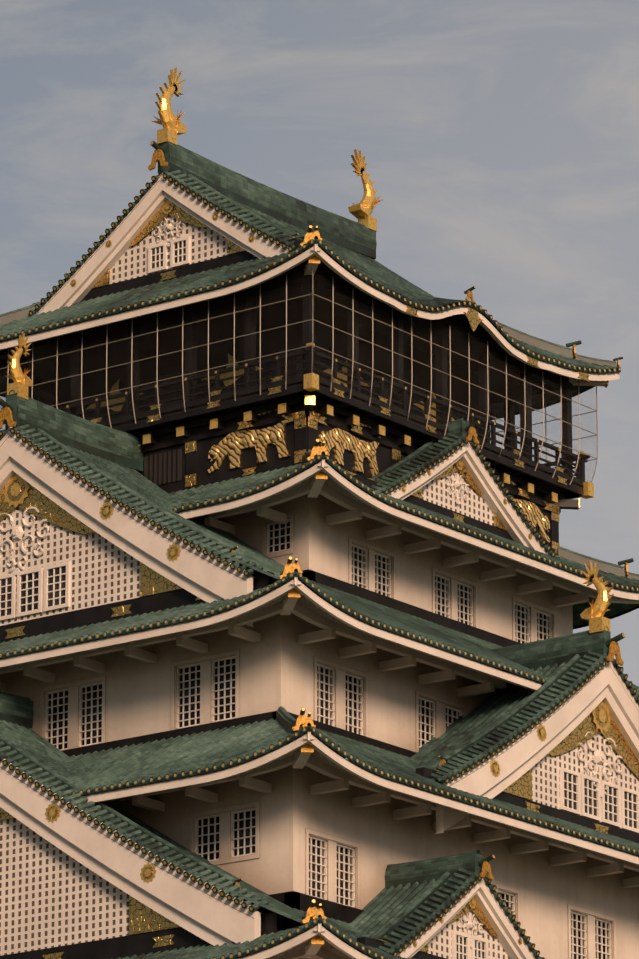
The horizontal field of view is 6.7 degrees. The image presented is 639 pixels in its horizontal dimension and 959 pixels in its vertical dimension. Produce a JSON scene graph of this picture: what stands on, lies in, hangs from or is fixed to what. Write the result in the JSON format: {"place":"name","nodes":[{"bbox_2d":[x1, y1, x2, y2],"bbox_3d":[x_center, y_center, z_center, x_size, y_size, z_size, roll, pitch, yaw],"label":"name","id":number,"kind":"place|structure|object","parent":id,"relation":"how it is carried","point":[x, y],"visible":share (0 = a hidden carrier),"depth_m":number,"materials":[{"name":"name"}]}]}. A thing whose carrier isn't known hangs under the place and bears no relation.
{"place":"outdoors","nodes":[
{"label":"outdoors","id":0,"kind":"place"},
{"bbox_2d":[0,0,638,759],"label":"sky","id":1,"kind":"structure","parent":0,"point":[498,140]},
{"bbox_3d":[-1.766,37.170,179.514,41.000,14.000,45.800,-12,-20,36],"label":"stone base","id":2,"kind":"object","parent":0,"visible":0},
{"bbox_3d":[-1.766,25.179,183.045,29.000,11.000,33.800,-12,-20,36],"label":"storey tier walls","id":3,"kind":"object","parent":2,"relation":"on","visible":0},
{"bbox_2d":[0,720,414,958],"bbox_3d":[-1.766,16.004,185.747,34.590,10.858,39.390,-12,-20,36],"label":"roof","id":4,"kind":"structure","parent":3,"relation":"on","point":[323,937],"depth_m":162.91,"materials":[{"name":"green tile"}]},
{"bbox_2d":[0,692,282,958],"bbox_3d":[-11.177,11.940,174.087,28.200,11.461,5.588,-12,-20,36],"label":"gable","id":5,"kind":"structure","parent":4,"relation":"on","point":[77,882],"depth_m":167.74,"materials":[{"name":"white paint"}]},
{"bbox_2d":[113,765,638,958],"bbox_3d":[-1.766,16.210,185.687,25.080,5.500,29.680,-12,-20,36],"label":"storey tier walls","id":6,"kind":"structure","parent":4,"relation":"on","point":[290,840],"depth_m":169.99,"materials":[{"name":"paint"}]},
{"bbox_2d":[50,706,638,948],"bbox_3d":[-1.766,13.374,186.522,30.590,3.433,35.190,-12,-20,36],"label":"roof","id":7,"kind":"structure","parent":6,"relation":"on","point":[137,774],"depth_m":169.72,"materials":[{"name":"green tile"}]},
{"bbox_2d":[0,613,496,933],"bbox_3d":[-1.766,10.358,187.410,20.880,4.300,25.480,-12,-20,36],"label":"storey tier walls","id":8,"kind":"structure","parent":7,"relation":"on","point":[227,680],"depth_m":174.69,"materials":[{"name":"paint"}]},
{"bbox_2d":[0,426,638,757],"bbox_3d":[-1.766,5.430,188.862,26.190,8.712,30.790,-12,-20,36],"label":"roof","id":9,"kind":"structure","parent":8,"relation":"on","point":[449,652],"depth_m":174.38,"materials":[{"name":"green tile"}]},
{"bbox_2d":[0,390,273,642],"bbox_3d":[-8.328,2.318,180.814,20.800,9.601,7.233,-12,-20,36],"label":"gable","id":10,"kind":"structure","parent":9,"relation":"on","point":[78,549],"depth_m":177.18,"materials":[{"name":"white metal"}]},
{"bbox_2d":[5,333,32,399],"bbox_3d":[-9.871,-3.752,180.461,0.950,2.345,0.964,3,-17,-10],"label":"roof ornament","id":11,"kind":"object","parent":10,"relation":"on","point":[21,384],"visible":1,"depth_m":180.18,"materials":[{"name":"gold metal"}]},
{"bbox_2d":[203,494,572,646],"bbox_3d":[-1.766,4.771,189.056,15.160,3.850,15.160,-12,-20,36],"label":"storey tier walls","id":12,"kind":"structure","parent":9,"relation":"on","point":[347,557],"depth_m":182.80,"materials":[{"name":"paint"}]},
{"bbox_2d":[168,439,638,628],"bbox_3d":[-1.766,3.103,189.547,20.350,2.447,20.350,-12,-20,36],"label":"roof","id":13,"kind":"structure","parent":12,"relation":"on","point":[324,475],"depth_m":181.01,"materials":[{"name":"green tile"}]},
{"bbox_2d":[0,264,593,605],"bbox_3d":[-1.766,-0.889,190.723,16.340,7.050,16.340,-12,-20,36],"label":"top storey","id":14,"kind":"object","parent":13,"relation":"on","point":[177,446],"visible":0.29,"depth_m":185.26,"materials":[{"name":"black"}]},
{"bbox_2d":[207,409,289,473],"bbox_3d":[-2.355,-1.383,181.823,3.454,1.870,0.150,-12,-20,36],"label":"tiger relief","id":15,"kind":"object","parent":14,"relation":"attached to","point":[232,445],"visible":1,"depth_m":181.75},
{"bbox_2d":[0,268,597,488],"bbox_3d":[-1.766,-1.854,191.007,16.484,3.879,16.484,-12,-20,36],"label":"safety net cables","id":16,"kind":"object","parent":14,"relation":"attached to","point":[81,373],"visible":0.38,"depth_m":184.54,"materials":[{"name":"grey metal"}]},
{"bbox_2d":[0,170,622,419],"bbox_3d":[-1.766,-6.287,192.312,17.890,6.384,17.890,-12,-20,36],"label":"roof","id":17,"kind":"structure","parent":14,"relation":"on","point":[314,250],"depth_m":186.54,"materials":[{"name":"green tile"}]},
{"bbox_2d":[29,141,376,315],"bbox_3d":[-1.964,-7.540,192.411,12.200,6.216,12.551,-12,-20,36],"label":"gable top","id":18,"kind":"structure","parent":17,"relation":"on","point":[168,226],"depth_m":188.83,"materials":[{"name":"green tile"}]},
{"bbox_2d":[152,67,187,144],"bbox_3d":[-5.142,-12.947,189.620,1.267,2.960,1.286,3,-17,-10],"label":"roof ornament","id":19,"kind":"object","parent":18,"relation":"on","point":[172,125],"visible":1,"depth_m":189.24,"materials":[{"name":"gold metal"}]},
{"bbox_2d":[348,149,382,231],"bbox_3d":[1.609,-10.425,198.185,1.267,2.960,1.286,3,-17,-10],"label":"roof ornament","id":20,"kind":"object","parent":18,"relation":"on","point":[361,211],"visible":1,"depth_m":197.95,"materials":[{"name":"gold metal"}]},
{"bbox_2d":[405,286,589,381],"bbox_3d":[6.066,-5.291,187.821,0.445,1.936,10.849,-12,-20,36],"label":"karahafu fittings","id":21,"kind":"object","parent":17,"relation":"attached to","point":[473,318],"visible":0.9,"depth_m":186.66,"materials":[{"name":"gold metal"}]},
{"bbox_2d":[318,423,380,476],"bbox_3d":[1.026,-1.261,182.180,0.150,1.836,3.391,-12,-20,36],"label":"tiger relief","id":22,"kind":"object","parent":14,"relation":"attached to","point":[338,441],"visible":0.88,"depth_m":182.15},
{"bbox_2d":[510,481,550,542],"bbox_3d":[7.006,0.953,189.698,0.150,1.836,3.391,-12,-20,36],"label":"tiger relief","id":23,"kind":"object","parent":14,"relation":"attached to","point":[536,517],"visible":0.5,"depth_m":190.21},
{"bbox_2d":[352,417,559,567],"bbox_3d":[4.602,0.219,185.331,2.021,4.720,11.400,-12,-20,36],"label":"gable","id":24,"kind":"structure","parent":13,"relation":"on","point":[452,475],"depth_m":185.36,"materials":[{"name":"green tile"}]},
{"bbox_2d":[410,626,638,842],"bbox_3d":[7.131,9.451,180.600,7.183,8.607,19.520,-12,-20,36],"label":"gable","id":25,"kind":"structure","parent":7,"relation":"on","point":[562,743],"depth_m":177.97,"materials":[{"name":"green tile"}]},
{"bbox_2d":[580,560,613,633],"bbox_3d":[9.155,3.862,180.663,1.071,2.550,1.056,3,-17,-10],"label":"roof ornament","id":26,"kind":"object","parent":25,"relation":"on","point":[593,615],"visible":1,"depth_m":180.35,"materials":[{"name":"gold metal"}]},
{"bbox_2d":[350,850,544,958],"bbox_3d":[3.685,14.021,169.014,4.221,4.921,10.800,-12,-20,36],"label":"gable","id":27,"kind":"structure","parent":4,"relation":"on","point":[451,907],"depth_m":168.37,"materials":[{"name":"green tile"}]}
]}

